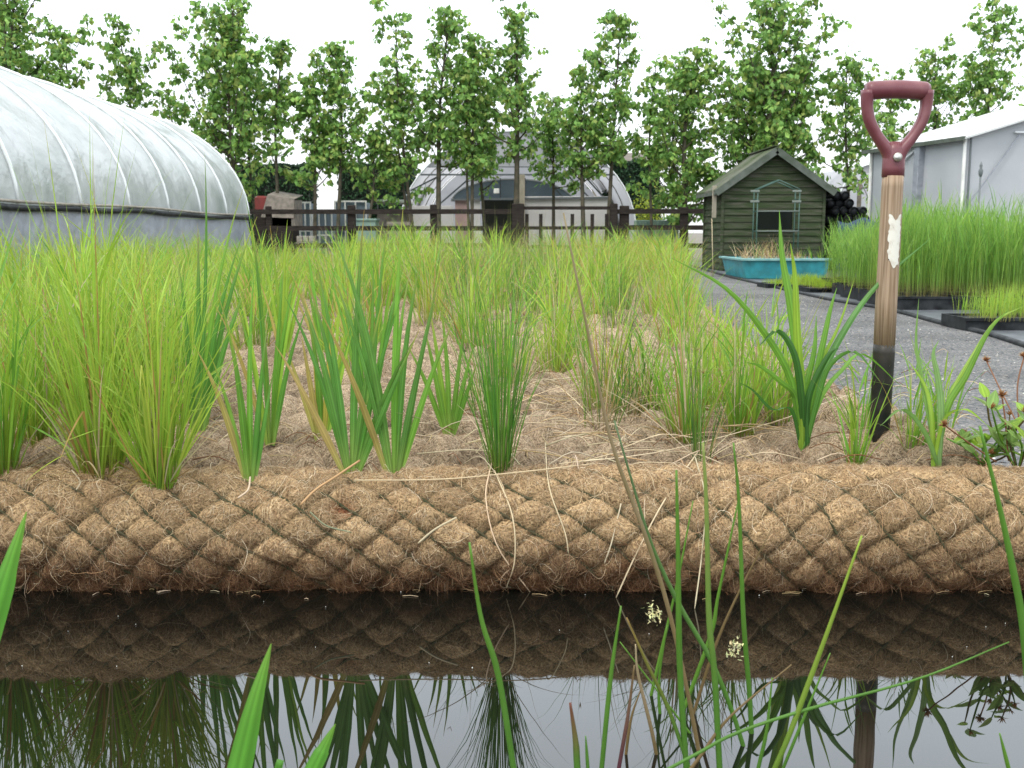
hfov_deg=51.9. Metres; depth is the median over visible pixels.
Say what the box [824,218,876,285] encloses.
reed tray
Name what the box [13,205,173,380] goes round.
reed clump
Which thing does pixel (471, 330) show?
reed clump
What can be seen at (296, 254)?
reed clump
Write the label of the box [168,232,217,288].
iris plant
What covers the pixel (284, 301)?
iris plant
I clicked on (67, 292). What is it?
reed clump
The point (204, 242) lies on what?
reed clump
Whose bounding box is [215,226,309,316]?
reed clump
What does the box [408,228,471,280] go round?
rush clump
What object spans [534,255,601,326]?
reed clump
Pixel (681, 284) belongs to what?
reed clump
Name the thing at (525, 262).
rush clump
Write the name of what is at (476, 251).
reed clump
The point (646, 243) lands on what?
reed clump
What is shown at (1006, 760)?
waterside rush
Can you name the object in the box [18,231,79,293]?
reed clump
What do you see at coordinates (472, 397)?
rush clump
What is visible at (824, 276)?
grass tray
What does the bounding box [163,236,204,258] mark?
reed clump
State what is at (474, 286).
reed clump
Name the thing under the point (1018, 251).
reed tray
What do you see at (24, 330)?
reed clump
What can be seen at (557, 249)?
reed clump
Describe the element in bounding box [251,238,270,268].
iris plant
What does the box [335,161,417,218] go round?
clipped hedge
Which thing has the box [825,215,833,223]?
pipe roll
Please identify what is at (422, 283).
reed clump
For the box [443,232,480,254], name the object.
reed clump
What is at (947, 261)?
reed tray
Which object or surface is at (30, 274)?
reed clump
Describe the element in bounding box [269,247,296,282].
reed clump
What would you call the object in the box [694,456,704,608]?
dry stem
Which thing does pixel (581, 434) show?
straw litter
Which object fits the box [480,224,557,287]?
rush clump
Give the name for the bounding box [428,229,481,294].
rush clump
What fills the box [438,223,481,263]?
reed clump
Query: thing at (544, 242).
rush clump
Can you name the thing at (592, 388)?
clump
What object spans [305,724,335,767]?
iris shoot
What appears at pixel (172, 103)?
broadleaf tree
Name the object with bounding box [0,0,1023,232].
sky
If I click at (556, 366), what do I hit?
reed clump
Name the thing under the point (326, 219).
cold frame
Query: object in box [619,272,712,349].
reed clump
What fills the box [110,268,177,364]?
reed clump
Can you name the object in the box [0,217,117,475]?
reed clump
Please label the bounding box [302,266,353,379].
iris plant
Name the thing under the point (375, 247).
reed clump
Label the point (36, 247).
reed clump
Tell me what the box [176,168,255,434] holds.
iris plant
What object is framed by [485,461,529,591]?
dry stem
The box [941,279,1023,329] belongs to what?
reed tray
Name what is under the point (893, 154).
spade
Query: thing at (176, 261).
reed clump
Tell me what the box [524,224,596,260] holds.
rush clump
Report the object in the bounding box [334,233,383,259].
reed clump
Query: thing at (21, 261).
reed clump
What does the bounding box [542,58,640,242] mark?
broadleaf tree
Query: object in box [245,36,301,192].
broadleaf tree
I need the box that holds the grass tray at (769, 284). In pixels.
[757,278,799,287]
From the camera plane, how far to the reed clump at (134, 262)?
4.43 m
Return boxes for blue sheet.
[837,218,878,270]
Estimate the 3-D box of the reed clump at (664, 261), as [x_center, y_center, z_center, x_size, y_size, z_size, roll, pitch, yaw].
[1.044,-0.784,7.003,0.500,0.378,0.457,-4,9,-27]
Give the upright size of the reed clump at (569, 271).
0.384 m
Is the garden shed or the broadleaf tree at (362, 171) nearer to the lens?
the garden shed
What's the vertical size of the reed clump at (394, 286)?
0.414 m
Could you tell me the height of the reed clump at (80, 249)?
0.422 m
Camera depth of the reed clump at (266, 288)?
4.36 m
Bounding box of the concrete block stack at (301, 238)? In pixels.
[296,236,316,258]
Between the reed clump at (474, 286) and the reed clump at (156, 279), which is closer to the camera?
the reed clump at (156, 279)
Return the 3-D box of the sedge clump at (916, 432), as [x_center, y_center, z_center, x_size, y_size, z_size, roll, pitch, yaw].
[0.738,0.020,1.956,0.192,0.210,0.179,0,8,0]
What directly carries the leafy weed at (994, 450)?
on the coir roll at (922, 529)
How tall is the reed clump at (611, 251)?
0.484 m
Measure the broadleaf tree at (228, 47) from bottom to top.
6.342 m
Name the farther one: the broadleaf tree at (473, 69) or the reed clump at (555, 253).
the broadleaf tree at (473, 69)
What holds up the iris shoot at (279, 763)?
on the water
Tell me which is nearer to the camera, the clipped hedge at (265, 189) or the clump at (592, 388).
the clump at (592, 388)
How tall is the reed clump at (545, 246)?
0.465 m
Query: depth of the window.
18.23 m
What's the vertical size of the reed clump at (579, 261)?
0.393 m
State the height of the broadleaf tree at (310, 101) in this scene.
4.270 m
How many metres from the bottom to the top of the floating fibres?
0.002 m
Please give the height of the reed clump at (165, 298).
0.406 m
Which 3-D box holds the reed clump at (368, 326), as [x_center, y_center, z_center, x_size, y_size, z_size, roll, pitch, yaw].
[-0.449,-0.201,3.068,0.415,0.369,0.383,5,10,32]
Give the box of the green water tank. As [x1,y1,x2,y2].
[634,220,678,255]
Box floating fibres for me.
[55,587,989,599]
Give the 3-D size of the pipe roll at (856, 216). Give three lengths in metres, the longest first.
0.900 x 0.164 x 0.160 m
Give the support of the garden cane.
on the gravel path
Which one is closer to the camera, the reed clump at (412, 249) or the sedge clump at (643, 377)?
the sedge clump at (643, 377)
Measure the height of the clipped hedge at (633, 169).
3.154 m
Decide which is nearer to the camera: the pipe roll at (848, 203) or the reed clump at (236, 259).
the reed clump at (236, 259)
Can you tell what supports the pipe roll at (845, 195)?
on the pipe roll at (839, 203)
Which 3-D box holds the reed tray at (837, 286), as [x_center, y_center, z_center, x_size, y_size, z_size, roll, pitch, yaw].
[3.860,-1.395,11.299,0.849,0.870,0.874,0,8,0]
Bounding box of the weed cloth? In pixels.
[689,262,1023,340]
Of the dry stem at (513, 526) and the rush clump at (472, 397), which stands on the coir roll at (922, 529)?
the dry stem at (513, 526)
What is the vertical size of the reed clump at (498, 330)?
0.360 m
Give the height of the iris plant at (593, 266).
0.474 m
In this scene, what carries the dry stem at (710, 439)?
on the coir roll at (922, 529)
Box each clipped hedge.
[238,162,318,252]
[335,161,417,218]
[602,159,662,242]
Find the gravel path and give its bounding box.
[688,267,1023,467]
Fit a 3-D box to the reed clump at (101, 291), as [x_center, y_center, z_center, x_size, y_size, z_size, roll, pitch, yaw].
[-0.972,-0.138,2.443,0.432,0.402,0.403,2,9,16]
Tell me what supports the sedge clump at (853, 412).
on the coir mat
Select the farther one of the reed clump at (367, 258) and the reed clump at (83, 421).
the reed clump at (367, 258)
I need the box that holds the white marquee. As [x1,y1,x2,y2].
[861,106,1023,227]
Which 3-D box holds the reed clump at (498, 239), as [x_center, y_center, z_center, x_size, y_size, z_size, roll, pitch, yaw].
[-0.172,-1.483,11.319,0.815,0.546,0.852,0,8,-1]
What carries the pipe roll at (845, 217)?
on the pipe roll
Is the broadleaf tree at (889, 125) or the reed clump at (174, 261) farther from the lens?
the broadleaf tree at (889, 125)
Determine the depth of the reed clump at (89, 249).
4.84 m
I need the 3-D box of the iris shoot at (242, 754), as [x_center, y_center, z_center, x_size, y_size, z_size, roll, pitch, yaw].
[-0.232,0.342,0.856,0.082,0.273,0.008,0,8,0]
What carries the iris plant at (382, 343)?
on the coir mat
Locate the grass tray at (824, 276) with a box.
[804,272,840,282]
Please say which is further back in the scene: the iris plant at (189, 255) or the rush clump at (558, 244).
the rush clump at (558, 244)
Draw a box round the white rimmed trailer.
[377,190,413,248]
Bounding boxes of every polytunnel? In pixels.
[0,66,251,268]
[402,130,635,254]
[820,164,868,214]
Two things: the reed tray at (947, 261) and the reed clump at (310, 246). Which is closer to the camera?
the reed tray at (947, 261)
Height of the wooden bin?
1.890 m
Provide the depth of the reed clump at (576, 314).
3.41 m
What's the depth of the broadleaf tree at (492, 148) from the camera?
25.30 m
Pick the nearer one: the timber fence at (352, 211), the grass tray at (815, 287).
the grass tray at (815, 287)
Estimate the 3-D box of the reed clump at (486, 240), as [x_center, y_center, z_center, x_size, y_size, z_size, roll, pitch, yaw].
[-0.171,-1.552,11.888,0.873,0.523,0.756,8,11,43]
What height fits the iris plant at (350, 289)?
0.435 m
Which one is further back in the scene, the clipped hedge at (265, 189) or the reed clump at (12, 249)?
the clipped hedge at (265, 189)
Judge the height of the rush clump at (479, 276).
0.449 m
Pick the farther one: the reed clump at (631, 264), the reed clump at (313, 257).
the reed clump at (313, 257)
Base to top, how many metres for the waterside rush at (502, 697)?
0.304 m
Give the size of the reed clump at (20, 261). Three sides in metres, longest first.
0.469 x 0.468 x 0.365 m
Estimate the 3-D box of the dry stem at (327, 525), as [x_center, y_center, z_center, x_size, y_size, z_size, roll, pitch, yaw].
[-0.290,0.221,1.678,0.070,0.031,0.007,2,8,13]
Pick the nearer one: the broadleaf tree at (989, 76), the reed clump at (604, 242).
the reed clump at (604, 242)
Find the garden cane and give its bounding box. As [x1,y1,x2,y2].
[712,234,712,275]
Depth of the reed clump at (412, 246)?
6.82 m
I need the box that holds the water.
[0,588,1023,767]
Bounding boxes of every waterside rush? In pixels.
[468,542,516,767]
[563,213,1008,767]
[569,702,589,767]
[978,426,1023,675]
[999,733,1010,767]
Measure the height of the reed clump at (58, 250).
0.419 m
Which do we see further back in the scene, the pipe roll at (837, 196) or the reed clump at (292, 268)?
the pipe roll at (837, 196)
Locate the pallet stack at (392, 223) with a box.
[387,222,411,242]
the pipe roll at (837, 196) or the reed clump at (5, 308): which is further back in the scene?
the pipe roll at (837, 196)
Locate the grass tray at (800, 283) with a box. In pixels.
[783,278,827,288]
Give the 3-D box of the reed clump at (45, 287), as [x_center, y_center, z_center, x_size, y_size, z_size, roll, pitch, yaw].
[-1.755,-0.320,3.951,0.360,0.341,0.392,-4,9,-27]
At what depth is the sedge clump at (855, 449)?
1.86 m
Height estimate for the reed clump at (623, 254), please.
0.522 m
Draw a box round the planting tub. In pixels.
[719,236,829,278]
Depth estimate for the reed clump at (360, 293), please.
4.39 m
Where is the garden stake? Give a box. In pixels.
[977,161,982,214]
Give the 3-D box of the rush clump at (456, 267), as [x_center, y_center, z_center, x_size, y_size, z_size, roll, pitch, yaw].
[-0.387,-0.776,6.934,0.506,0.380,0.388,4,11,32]
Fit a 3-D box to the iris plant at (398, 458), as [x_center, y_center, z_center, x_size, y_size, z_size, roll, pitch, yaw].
[-0.202,-0.064,1.745,0.228,0.457,0.028,-1,8,-3]
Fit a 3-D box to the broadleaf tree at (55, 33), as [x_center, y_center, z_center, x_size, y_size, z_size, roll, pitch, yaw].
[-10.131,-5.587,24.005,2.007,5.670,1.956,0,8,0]
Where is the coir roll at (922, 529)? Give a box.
[0,456,1023,597]
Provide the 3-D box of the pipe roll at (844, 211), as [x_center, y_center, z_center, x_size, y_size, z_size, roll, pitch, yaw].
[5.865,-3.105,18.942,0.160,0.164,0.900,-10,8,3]
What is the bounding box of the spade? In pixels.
[861,80,933,442]
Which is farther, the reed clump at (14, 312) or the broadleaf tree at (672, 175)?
the broadleaf tree at (672, 175)
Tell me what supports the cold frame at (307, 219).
on the ground at (695, 236)
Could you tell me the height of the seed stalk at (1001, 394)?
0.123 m
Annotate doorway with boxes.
[483,200,513,242]
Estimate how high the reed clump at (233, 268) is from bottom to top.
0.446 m
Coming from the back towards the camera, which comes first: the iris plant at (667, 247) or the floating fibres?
the iris plant at (667, 247)
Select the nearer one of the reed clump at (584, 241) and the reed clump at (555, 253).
the reed clump at (555, 253)
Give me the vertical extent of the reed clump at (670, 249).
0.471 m
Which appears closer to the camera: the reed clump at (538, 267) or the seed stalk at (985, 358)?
the seed stalk at (985, 358)
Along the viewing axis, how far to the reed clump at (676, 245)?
10.04 m
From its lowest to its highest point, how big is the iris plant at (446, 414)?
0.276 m
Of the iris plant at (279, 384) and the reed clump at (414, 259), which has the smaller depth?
the iris plant at (279, 384)
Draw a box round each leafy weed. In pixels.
[946,414,1022,466]
[972,382,1023,466]
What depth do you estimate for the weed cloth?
8.95 m
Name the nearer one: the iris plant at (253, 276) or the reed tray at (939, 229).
the iris plant at (253, 276)
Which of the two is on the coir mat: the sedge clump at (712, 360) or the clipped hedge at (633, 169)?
the sedge clump at (712, 360)
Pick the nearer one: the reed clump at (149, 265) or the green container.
the reed clump at (149, 265)
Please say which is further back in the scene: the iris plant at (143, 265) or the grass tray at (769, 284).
the grass tray at (769, 284)
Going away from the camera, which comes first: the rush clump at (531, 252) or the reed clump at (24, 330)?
the reed clump at (24, 330)
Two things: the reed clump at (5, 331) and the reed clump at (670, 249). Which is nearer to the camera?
the reed clump at (5, 331)
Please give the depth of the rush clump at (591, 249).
7.12 m
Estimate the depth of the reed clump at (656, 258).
7.30 m
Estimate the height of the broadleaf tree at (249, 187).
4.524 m
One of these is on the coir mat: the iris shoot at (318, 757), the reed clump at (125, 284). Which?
the reed clump at (125, 284)
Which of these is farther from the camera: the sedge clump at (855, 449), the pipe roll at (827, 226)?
the pipe roll at (827, 226)
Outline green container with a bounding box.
[356,219,379,258]
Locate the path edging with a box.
[691,265,1023,347]
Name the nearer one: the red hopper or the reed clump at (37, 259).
the reed clump at (37, 259)
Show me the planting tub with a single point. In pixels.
(757, 266)
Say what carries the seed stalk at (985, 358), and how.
on the coir mat
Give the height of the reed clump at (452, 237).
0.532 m
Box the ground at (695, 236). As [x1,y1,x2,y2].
[326,233,702,263]
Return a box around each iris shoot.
[0,512,26,639]
[227,644,271,767]
[275,759,283,767]
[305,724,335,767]
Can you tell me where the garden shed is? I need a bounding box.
[696,145,837,270]
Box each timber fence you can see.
[249,205,511,256]
[618,206,702,262]
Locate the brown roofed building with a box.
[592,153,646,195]
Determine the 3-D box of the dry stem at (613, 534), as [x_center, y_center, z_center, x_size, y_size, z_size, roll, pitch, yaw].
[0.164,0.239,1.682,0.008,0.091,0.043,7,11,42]
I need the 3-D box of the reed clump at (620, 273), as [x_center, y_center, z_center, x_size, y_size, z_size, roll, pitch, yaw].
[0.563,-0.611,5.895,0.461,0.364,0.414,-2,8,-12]
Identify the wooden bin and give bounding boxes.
[261,191,302,258]
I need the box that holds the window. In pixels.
[755,208,793,230]
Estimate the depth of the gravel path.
6.08 m
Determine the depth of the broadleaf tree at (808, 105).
23.80 m
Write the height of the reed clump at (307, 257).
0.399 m
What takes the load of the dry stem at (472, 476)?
on the coir roll at (922, 529)
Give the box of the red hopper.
[255,196,266,254]
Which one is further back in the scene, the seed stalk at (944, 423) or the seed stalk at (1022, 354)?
the seed stalk at (1022, 354)
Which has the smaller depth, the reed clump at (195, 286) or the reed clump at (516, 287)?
the reed clump at (195, 286)
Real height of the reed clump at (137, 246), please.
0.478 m
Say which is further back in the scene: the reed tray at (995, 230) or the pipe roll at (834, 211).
the pipe roll at (834, 211)
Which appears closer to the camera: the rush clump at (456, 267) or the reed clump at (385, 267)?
the reed clump at (385, 267)
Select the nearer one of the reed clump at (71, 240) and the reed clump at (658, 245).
the reed clump at (71, 240)
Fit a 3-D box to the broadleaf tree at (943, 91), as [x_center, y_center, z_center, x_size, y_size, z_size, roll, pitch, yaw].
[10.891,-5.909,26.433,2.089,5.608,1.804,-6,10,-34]
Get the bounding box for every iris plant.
[1,234,43,334]
[127,237,167,289]
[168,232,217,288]
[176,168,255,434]
[182,242,217,292]
[194,278,273,481]
[213,197,308,444]
[231,216,290,316]
[240,221,301,330]
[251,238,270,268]
[260,220,307,352]
[275,215,418,473]
[286,234,348,351]
[286,309,351,441]
[292,248,327,296]
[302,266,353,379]
[319,212,456,473]
[322,224,371,344]
[326,226,405,406]
[326,231,358,263]
[340,221,359,248]
[347,231,377,282]
[350,241,413,342]
[403,298,477,436]
[573,222,607,295]
[647,227,687,264]
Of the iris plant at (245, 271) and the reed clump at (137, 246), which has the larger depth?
the reed clump at (137, 246)
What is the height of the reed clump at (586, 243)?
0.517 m
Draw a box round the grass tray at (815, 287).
[798,278,843,292]
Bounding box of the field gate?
[512,203,617,255]
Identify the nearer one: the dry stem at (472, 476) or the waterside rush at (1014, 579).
the waterside rush at (1014, 579)
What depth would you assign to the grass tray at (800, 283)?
12.52 m
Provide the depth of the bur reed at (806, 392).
1.92 m
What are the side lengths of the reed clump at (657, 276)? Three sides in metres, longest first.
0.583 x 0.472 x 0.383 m
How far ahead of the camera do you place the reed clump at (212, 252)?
6.86 m
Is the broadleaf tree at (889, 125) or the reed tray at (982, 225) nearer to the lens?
the reed tray at (982, 225)
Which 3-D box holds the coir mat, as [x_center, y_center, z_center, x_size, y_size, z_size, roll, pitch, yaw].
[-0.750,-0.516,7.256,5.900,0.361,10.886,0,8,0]
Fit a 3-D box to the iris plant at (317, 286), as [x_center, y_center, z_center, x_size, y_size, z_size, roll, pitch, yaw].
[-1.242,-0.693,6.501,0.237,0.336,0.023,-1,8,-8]
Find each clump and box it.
[0,107,187,432]
[0,142,222,488]
[0,203,122,450]
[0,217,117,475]
[0,232,59,302]
[0,255,58,344]
[0,268,31,352]
[0,272,36,357]
[0,276,40,366]
[0,277,62,412]
[0,285,50,390]
[1,231,31,269]
[4,255,54,311]
[6,246,40,290]
[9,223,184,426]
[9,242,62,288]
[10,245,45,274]
[12,227,67,277]
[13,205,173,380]
[13,252,58,306]
[16,242,139,317]
[16,258,77,320]
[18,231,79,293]
[22,243,180,367]
[27,188,273,503]
[28,239,78,273]
[30,152,221,425]
[39,231,139,310]
[52,236,104,278]
[53,270,185,389]
[68,232,139,276]
[71,244,234,393]
[78,236,242,418]
[84,226,208,324]
[90,271,253,428]
[97,228,169,289]
[99,247,234,379]
[101,232,182,298]
[104,234,239,323]
[110,234,288,399]
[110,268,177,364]
[113,230,172,296]
[128,241,175,273]
[130,243,187,288]
[138,237,256,358]
[143,262,195,331]
[149,246,220,284]
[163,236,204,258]
[163,267,212,317]
[171,228,231,262]
[172,241,254,327]
[176,230,221,266]
[180,228,252,281]
[183,245,240,298]
[186,263,219,300]
[199,231,265,309]
[199,234,322,350]
[211,243,258,287]
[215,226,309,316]
[216,237,256,266]
[227,260,314,321]
[239,233,321,304]
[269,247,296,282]
[274,255,408,366]
[276,230,382,316]
[280,242,310,269]
[280,255,304,283]
[289,262,319,299]
[290,250,332,279]
[291,223,387,303]
[292,236,330,282]
[295,237,323,268]
[299,244,331,273]
[301,254,334,291]
[302,240,325,257]
[307,244,366,307]
[312,234,390,286]
[316,228,377,285]
[318,228,374,280]
[329,217,419,306]
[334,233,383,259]
[335,263,385,322]
[348,238,385,284]
[351,215,428,286]
[356,229,391,268]
[360,225,412,264]
[363,243,422,300]
[366,224,420,268]
[369,220,471,295]
[369,226,459,307]
[370,231,493,327]
[371,228,450,280]
[378,220,459,286]
[381,226,453,303]
[382,219,438,254]
[389,243,468,312]
[398,226,522,335]
[401,211,588,475]
[402,224,456,272]
[406,256,579,391]
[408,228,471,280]
[413,266,572,424]
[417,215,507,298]
[420,219,542,354]
[422,228,458,263]
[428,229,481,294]
[428,242,482,290]
[430,221,476,260]
[433,235,503,287]
[437,242,483,283]
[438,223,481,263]
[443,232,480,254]
[445,229,492,279]
[450,256,505,317]
[455,224,536,303]
[460,229,505,258]
[460,236,490,271]
[460,242,537,308]
[468,223,524,257]
[470,236,509,277]
[470,242,511,293]
[473,241,509,280]
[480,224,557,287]
[481,234,580,325]
[481,237,571,295]
[482,224,629,376]
[487,237,563,300]
[487,239,529,274]
[489,231,525,272]
[494,230,552,264]
[502,230,573,286]
[504,249,682,410]
[505,229,603,306]
[505,242,575,311]
[515,229,574,276]
[515,278,674,434]
[516,221,587,294]
[518,223,590,259]
[523,219,599,285]
[524,222,595,265]
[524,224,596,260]
[525,252,585,305]
[525,272,615,354]
[534,238,585,297]
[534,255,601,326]
[551,232,635,315]
[556,220,642,286]
[557,229,613,264]
[557,242,601,281]
[563,225,606,267]
[565,231,659,297]
[567,228,652,284]
[569,299,711,418]
[571,218,668,295]
[574,226,656,327]
[577,230,616,264]
[578,246,642,303]
[586,238,643,305]
[587,285,759,463]
[591,284,723,416]
[596,225,651,277]
[598,253,658,309]
[601,223,641,251]
[602,236,650,286]
[603,267,763,443]
[610,228,647,268]
[617,232,650,272]
[617,249,691,315]
[618,228,680,274]
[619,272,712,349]
[624,227,666,268]
[624,246,720,335]
[625,224,677,270]
[625,234,667,285]
[630,225,685,274]
[632,227,718,301]
[632,229,712,290]
[638,228,681,250]
[638,240,685,286]
[641,229,707,277]
[643,244,704,302]
[645,274,672,309]
[646,261,715,321]
[647,240,707,284]
[648,243,707,294]
[650,230,695,253]
[656,235,692,263]
[662,283,782,410]
[663,238,707,274]
[663,266,712,314]
[668,289,823,437]
[672,277,773,373]
[685,276,831,420]
[697,312,749,362]
[715,296,829,425]
[815,356,898,464]
[830,334,913,431]
[866,342,966,448]
[899,331,985,431]
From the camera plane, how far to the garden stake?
11.30 m
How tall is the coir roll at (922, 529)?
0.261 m
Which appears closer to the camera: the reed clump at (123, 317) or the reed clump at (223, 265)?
the reed clump at (123, 317)
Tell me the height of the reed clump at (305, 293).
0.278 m
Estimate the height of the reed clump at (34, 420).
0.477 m
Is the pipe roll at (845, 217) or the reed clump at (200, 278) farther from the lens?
the pipe roll at (845, 217)
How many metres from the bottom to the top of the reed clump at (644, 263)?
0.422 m
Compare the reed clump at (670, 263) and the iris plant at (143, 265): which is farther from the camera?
the reed clump at (670, 263)
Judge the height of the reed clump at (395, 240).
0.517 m
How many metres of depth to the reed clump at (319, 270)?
6.79 m
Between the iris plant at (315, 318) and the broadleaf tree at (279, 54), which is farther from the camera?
the broadleaf tree at (279, 54)
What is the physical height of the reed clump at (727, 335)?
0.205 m
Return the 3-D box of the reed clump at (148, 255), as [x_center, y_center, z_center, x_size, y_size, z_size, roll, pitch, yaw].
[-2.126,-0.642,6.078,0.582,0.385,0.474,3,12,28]
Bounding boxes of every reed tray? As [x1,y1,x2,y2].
[819,214,878,280]
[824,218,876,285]
[829,218,908,294]
[840,207,923,299]
[857,198,949,300]
[865,184,971,309]
[874,199,945,221]
[901,197,979,285]
[903,195,959,282]
[909,201,995,288]
[918,195,1018,292]
[935,181,1023,309]
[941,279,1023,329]
[943,198,1023,282]
[947,201,1006,279]
[969,210,1023,284]
[973,212,1022,288]
[980,277,1023,316]
[985,204,1022,291]
[1002,194,1023,294]
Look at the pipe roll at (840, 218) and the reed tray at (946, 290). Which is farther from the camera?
the pipe roll at (840, 218)
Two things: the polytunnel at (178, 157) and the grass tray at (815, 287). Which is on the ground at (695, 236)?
the polytunnel at (178, 157)
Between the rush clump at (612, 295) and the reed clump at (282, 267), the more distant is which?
the reed clump at (282, 267)
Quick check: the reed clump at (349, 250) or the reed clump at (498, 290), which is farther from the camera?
the reed clump at (349, 250)
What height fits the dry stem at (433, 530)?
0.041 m
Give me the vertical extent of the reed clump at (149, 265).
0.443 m
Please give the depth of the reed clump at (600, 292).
4.94 m
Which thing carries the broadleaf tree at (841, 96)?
on the ground at (695, 236)
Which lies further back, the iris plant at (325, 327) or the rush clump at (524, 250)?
the rush clump at (524, 250)
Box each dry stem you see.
[238,476,250,497]
[300,459,359,504]
[310,511,350,532]
[354,463,594,480]
[418,517,456,543]
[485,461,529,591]
[494,470,515,587]
[545,442,568,552]
[559,367,931,463]
[604,503,621,562]
[616,452,697,597]
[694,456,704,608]
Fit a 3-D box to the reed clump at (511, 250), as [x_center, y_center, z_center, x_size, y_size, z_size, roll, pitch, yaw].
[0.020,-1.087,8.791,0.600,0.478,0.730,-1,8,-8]
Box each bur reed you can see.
[672,210,930,450]
[883,301,1020,467]
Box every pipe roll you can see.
[824,230,832,238]
[825,206,839,215]
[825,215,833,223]
[825,222,837,229]
[826,191,840,199]
[826,199,835,207]
[833,215,842,223]
[835,199,842,207]
[839,207,848,215]
[840,191,849,199]
[842,199,853,207]
[842,214,853,222]
[847,206,858,215]
[853,214,862,220]
[857,206,866,215]
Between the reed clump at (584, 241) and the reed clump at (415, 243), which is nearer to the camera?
the reed clump at (415, 243)
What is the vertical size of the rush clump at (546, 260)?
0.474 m
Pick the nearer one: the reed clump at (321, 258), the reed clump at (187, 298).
the reed clump at (187, 298)
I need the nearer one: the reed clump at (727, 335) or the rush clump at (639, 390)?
the rush clump at (639, 390)
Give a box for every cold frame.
[299,202,312,255]
[312,214,336,257]
[334,201,369,249]
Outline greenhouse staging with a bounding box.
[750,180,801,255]
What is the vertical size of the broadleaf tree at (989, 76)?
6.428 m
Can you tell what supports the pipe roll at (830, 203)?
on the pipe roll at (834, 211)
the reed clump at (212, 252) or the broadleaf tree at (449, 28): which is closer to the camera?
the reed clump at (212, 252)
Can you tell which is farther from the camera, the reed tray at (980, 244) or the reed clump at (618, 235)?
the reed clump at (618, 235)
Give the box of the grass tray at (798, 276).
[777,272,820,281]
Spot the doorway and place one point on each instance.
(491, 219)
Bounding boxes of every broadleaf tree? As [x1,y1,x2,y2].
[0,0,77,84]
[33,13,103,93]
[95,12,172,116]
[148,77,202,136]
[150,0,297,179]
[218,72,274,232]
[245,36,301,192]
[269,72,353,242]
[299,39,372,261]
[329,120,409,218]
[354,0,448,240]
[407,4,474,242]
[419,31,501,258]
[441,79,507,251]
[469,0,551,202]
[528,91,599,248]
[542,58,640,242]
[569,8,643,239]
[625,54,675,239]
[640,36,731,256]
[640,63,714,248]
[678,0,851,216]
[755,40,830,182]
[798,45,889,198]
[853,68,915,203]
[908,33,978,133]
[956,0,1023,122]
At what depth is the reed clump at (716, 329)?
2.83 m
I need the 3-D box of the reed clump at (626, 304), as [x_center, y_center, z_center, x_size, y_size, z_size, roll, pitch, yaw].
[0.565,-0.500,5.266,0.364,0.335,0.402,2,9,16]
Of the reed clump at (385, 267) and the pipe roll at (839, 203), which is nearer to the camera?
the reed clump at (385, 267)
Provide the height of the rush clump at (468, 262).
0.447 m
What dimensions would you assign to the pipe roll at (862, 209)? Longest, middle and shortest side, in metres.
0.900 x 0.164 x 0.160 m
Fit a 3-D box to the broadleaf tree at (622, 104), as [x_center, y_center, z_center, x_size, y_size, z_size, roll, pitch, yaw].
[2.099,-5.611,24.090,1.879,5.685,1.544,0,8,0]
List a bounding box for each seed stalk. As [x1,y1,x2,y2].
[938,419,996,462]
[982,355,1015,418]
[998,389,1008,460]
[1016,351,1023,416]
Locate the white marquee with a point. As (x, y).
(948, 159)
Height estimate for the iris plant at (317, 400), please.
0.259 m
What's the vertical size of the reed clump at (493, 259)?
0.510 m
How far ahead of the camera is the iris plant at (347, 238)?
11.42 m
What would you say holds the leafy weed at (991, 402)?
on the coir roll at (922, 529)
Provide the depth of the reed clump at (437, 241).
9.36 m
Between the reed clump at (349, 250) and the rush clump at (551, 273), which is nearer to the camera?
the rush clump at (551, 273)
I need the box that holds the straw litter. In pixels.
[151,349,991,471]
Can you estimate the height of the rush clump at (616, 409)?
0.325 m
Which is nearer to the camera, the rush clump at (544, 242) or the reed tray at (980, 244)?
the reed tray at (980, 244)
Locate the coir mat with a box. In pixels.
[0,266,984,470]
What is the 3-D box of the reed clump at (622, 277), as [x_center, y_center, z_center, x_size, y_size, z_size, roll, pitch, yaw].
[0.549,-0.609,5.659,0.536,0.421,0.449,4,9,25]
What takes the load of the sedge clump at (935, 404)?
on the coir mat
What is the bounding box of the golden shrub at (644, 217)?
[627,176,667,219]
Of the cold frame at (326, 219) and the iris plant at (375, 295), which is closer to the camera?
the iris plant at (375, 295)
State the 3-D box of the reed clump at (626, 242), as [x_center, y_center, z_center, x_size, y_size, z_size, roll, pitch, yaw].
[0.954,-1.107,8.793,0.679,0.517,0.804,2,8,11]
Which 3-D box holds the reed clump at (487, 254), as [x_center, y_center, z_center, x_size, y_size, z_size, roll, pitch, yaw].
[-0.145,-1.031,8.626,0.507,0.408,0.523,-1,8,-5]
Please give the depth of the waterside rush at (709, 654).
1.10 m
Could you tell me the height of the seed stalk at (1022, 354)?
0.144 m
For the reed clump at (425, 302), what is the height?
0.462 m
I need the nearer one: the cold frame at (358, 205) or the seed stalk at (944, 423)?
the seed stalk at (944, 423)
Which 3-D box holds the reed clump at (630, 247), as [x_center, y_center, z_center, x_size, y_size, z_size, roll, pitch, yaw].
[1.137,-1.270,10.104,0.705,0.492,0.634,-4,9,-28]
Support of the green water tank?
on the ground at (695, 236)
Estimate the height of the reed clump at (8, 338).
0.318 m

